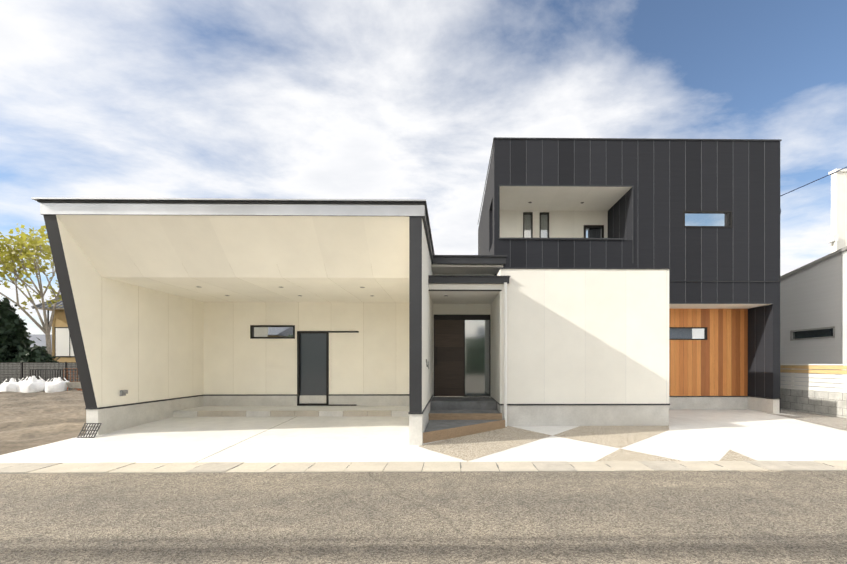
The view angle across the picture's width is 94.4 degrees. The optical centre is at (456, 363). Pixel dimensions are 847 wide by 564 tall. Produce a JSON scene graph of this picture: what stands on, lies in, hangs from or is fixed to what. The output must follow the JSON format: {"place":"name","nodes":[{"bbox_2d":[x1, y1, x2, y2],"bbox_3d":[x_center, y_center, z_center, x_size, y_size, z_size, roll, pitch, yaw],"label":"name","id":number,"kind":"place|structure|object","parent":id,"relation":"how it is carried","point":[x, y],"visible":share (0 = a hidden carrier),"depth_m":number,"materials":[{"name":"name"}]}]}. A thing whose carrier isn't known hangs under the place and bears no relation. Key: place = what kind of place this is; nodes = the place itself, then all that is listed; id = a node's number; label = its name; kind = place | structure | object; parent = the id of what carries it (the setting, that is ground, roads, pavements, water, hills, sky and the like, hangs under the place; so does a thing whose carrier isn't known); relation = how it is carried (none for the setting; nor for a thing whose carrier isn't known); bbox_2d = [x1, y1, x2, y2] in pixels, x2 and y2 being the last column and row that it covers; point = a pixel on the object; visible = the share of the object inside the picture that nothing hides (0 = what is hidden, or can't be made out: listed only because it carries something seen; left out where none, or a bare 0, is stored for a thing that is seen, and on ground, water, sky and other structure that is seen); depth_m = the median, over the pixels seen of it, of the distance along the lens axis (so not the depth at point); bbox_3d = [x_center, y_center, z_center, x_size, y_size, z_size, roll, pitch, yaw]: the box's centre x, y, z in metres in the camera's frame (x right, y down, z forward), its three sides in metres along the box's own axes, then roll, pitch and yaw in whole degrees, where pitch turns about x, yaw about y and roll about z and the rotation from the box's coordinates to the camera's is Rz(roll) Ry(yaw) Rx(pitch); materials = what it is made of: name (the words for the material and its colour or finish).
{"place":"outdoors","nodes":[
{"label":"outdoors","id":0,"kind":"place"},
{"bbox_2d":[27,334,51,348],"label":"buildings","id":1,"kind":"structure","parent":0,"point":[42,338],"depth_m":54.16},
{"bbox_2d":[0,388,85,454],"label":"bare soil","id":2,"kind":"structure","parent":0,"point":[32,420],"depth_m":9.17,"materials":[{"name":"brown soil"}]},
{"bbox_2d":[0,378,19,391],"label":"bulk bag","id":3,"kind":"object","parent":2,"relation":"on","point":[10,385],"visible":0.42,"depth_m":16.67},
{"bbox_2d":[0,298,40,361],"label":"conifer tree","id":4,"kind":"object","parent":2,"relation":"on","point":[14,339],"visible":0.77,"depth_m":21.43,"materials":[{"name":"green plant"}]},
{"bbox_2d":[16,377,37,391],"bbox_3d":[-18.724,1.010,17.146,0.718,0.867,0.713,0,0,-4],"label":"bulk bag","id":5,"kind":"object","parent":2,"relation":"on","point":[18,384],"visible":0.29,"depth_m":16.82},
{"bbox_2d":[20,376,44,392],"bbox_3d":[-18.224,0.992,16.853,0.715,0.903,0.712,0,0,6],"label":"bulk bag","id":6,"kind":"object","parent":2,"relation":"on","point":[33,384],"visible":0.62,"depth_m":16.60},
{"bbox_2d":[9,346,59,361],"bbox_3d":[-22.635,0.359,21.059,2.958,2.707,2.778,0,0,-1],"label":"shrub","id":7,"kind":"object","parent":2,"relation":"on","point":[36,354],"visible":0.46,"depth_m":20.83,"materials":[{"name":"green plant"}]},
{"bbox_2d":[45,377,70,392],"bbox_3d":[-17.273,1.011,16.960,0.708,0.866,0.719,0,0,-16],"label":"bulk bag","id":8,"kind":"object","parent":2,"relation":"on","point":[58,385],"visible":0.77,"depth_m":16.71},
{"bbox_2d":[65,382,80,390],"bbox_3d":[-16.784,1.110,17.268,1.695,0.672,0.640,0,0,-1],"label":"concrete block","id":9,"kind":"object","parent":2,"relation":"on","point":[75,385],"visible":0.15,"depth_m":17.00,"materials":[{"name":"grey concrete"}]},
{"bbox_2d":[0,471,846,563],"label":"road","id":10,"kind":"structure","parent":0,"point":[687,517],"depth_m":3.72,"materials":[{"name":"grey asphalt"}]},
{"bbox_2d":[0,409,846,462],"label":"driveway paving","id":11,"kind":"structure","parent":0,"point":[703,434],"depth_m":7.06,"materials":[{"name":"concrete"}]},
{"bbox_2d":[77,423,101,437],"bbox_3d":[-7.030,1.280,7.485,0.312,0.255,0.170,0,0,-1],"label":"drain grate","id":12,"kind":"object","parent":11,"relation":"on","point":[85,433],"visible":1,"depth_m":7.48,"materials":[{"name":"grey metal"}]},
{"bbox_2d":[43,215,432,411],"bbox_3d":[-3.943,-0.711,8.997,6.600,3.770,4.260,0,0,-1],"label":"carport","id":13,"kind":"object","parent":11,"relation":"on","point":[244,337],"visible":0.98,"depth_m":8.18,"materials":[{"name":"paint"}]},
{"bbox_2d":[31,197,434,264],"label":"carport roof","id":14,"kind":"structure","parent":13,"relation":"on","point":[230,206],"depth_m":6.84,"materials":[{"name":"silver metal"}]},
{"bbox_2d":[85,394,433,413],"bbox_3d":[-3.942,0.878,8.991,6.630,0.032,4.272,0,0,-1],"label":"base flashing","id":15,"kind":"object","parent":13,"relation":"attached to","point":[422,412],"depth_m":10.89,"materials":[{"name":"black metal"}]},
{"bbox_2d":[138,263,389,401],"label":"carport panel joints","id":16,"kind":"object","parent":13,"relation":"attached to","point":[263,288],"visible":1,"depth_m":8.63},
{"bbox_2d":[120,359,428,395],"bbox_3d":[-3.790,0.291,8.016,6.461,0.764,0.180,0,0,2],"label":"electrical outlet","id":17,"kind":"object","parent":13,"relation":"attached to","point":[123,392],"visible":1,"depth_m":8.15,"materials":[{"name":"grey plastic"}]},
{"bbox_2d":[197,418,292,461],"bbox_3d":[-3.918,1.390,7.657,0.016,0.162,4.362,0,0,-1],"label":"pavement joint","id":18,"kind":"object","parent":11,"relation":"on","point":[241,441],"depth_m":7.08,"materials":[{"name":"grey concrete"}]},
{"bbox_2d":[86,395,432,445],"bbox_3d":[-3.943,1.284,9.002,6.610,0.780,4.250,0,0,-1],"label":"foundation","id":19,"kind":"object","parent":11,"relation":"on","point":[116,418],"visible":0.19,"depth_m":9.57,"materials":[{"name":"grey concrete"}]},
{"bbox_2d":[173,406,408,416],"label":"concrete curb","id":20,"kind":"structure","parent":11,"relation":"on","point":[252,411],"depth_m":9.76,"materials":[{"name":"grey concrete"}]},
{"bbox_2d":[423,397,504,442],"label":"porch steps","id":21,"kind":"structure","parent":11,"relation":"on","point":[451,417],"depth_m":8.82,"materials":[{"name":"stone"}]},
{"bbox_2d":[429,274,499,396],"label":"entry hall","id":22,"kind":"structure","parent":21,"relation":"on","point":[461,343],"depth_m":11.00,"materials":[{"name":"beige"}]},
{"bbox_2d":[431,255,506,273],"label":"link roof","id":23,"kind":"structure","parent":22,"relation":"on","point":[467,264],"depth_m":10.17,"materials":[{"name":"metal"}]},
{"bbox_2d":[428,275,509,290],"bbox_3d":[0.239,-1.841,9.914,1.925,0.370,2.130,0,0,-1],"label":"porch canopy","id":24,"kind":"object","parent":22,"relation":"attached to","point":[447,279],"visible":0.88,"depth_m":8.88,"materials":[{"name":"metal"}]},
{"bbox_2d":[491,269,668,403],"bbox_3d":[2.929,-0.621,10.147,3.900,3.090,2.330,0,0,-1],"label":"white box","id":25,"kind":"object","parent":11,"relation":"on","point":[586,336],"visible":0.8,"depth_m":8.98,"materials":[{"name":"paint"}]},
{"bbox_2d":[503,282,506,426],"bbox_3d":[1.104,-0.191,8.889,0.084,3.290,0.086,0,0,-1],"label":"downpipe","id":26,"kind":"object","parent":25,"relation":"attached to","point":[505,351],"visible":0.85,"depth_m":8.86,"materials":[{"name":"white plastic"}]},
{"bbox_2d":[491,267,669,404],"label":"wall trim","id":27,"kind":"structure","parent":25,"relation":"attached to","point":[666,334],"depth_m":8.98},
{"bbox_2d":[497,404,668,425],"bbox_3d":[2.930,1.316,10.003,3.880,0.715,2.018,0,0,-1],"label":"foundation","id":28,"kind":"object","parent":11,"relation":"on","point":[587,415],"visible":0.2,"depth_m":8.99,"materials":[{"name":"grey concrete"}]},
{"bbox_2d":[669,397,779,412],"bbox_3d":[5.105,1.329,11.670,8.096,0.690,1.238,0,0,-1],"label":"foundation","id":29,"kind":"object","parent":11,"relation":"on","point":[764,405],"visible":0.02,"depth_m":12.03,"materials":[{"name":"grey concrete"}]},
{"bbox_2d":[0,0,846,333],"label":"sky","id":30,"kind":"structure","parent":0,"point":[249,99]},
{"bbox_2d":[419,426,784,471],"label":"aggregate paving","id":31,"kind":"structure","parent":0,"point":[467,448],"depth_m":7.29,"materials":[{"name":"beige gravel"}]},
{"bbox_2d":[768,409,846,430],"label":"side gravel","id":32,"kind":"structure","parent":0,"point":[833,422],"depth_m":10.10,"materials":[{"name":"beige gravel"}]},
{"label":"ground","id":33,"kind":"structure","parent":0,"visible":0},
{"bbox_2d":[0,224,61,355],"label":"deciduous tree","id":34,"kind":"object","parent":33,"relation":"on","point":[26,252],"depth_m":21.56,"materials":[{"name":"plant"}]},
{"bbox_2d":[0,362,80,388],"bbox_3d":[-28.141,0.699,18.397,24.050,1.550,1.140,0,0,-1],"label":"fence","id":35,"kind":"object","parent":33,"relation":"on","point":[58,374],"visible":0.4,"depth_m":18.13,"materials":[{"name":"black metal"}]},
{"bbox_2d":[31,297,75,361],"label":"neighbour house","id":36,"kind":"structure","parent":33,"relation":"on","point":[62,348],"depth_m":24.53,"materials":[{"name":"beige paint"}]},
{"bbox_2d":[0,460,846,473],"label":"kerb gutter lids","id":37,"kind":"structure","parent":33,"relation":"on","point":[318,467],"depth_m":5.54,"materials":[{"name":"concrete"}]},
{"bbox_2d":[478,139,779,397],"bbox_3d":[5.071,-2.316,14.433,8.120,7.980,6.812,0,0,-1],"label":"black box","id":38,"kind":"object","parent":33,"relation":"on","point":[716,349],"visible":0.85,"depth_m":11.07,"materials":[{"name":"black metal"}]},
{"bbox_2d":[478,137,781,398],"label":"metal trim","id":39,"kind":"structure","parent":38,"relation":"attached to","point":[701,281],"depth_m":11.05,"materials":[{"name":"black metal"}]},
{"bbox_2d":[780,167,846,213],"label":"service cable","id":40,"kind":"object","parent":38,"relation":"attached to","point":[812,182],"visible":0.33,"depth_m":10.29,"materials":[{"name":"black plastic"}]},
{"bbox_2d":[780,246,846,392],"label":"neighbour house","id":41,"kind":"structure","parent":33,"relation":"on","point":[813,312],"depth_m":12.66,"materials":[{"name":"white paint"}]},
{"bbox_2d":[780,388,846,417],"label":"block wall","id":42,"kind":"structure","parent":33,"relation":"on","point":[823,403],"depth_m":11.18,"materials":[{"name":"concrete"}]},
{"bbox_2d":[780,364,846,392],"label":"slat fence","id":43,"kind":"object","parent":42,"relation":"on","point":[790,372],"visible":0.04,"depth_m":11.22,"materials":[{"name":"white"}]},
{"bbox_2d":[827,169,846,252],"bbox_3d":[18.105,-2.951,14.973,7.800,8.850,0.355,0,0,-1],"label":"white house","id":44,"kind":"structure","parent":33,"relation":"on","point":[837,238],"depth_m":14.86,"materials":[{"name":"white paint"}]}
]}

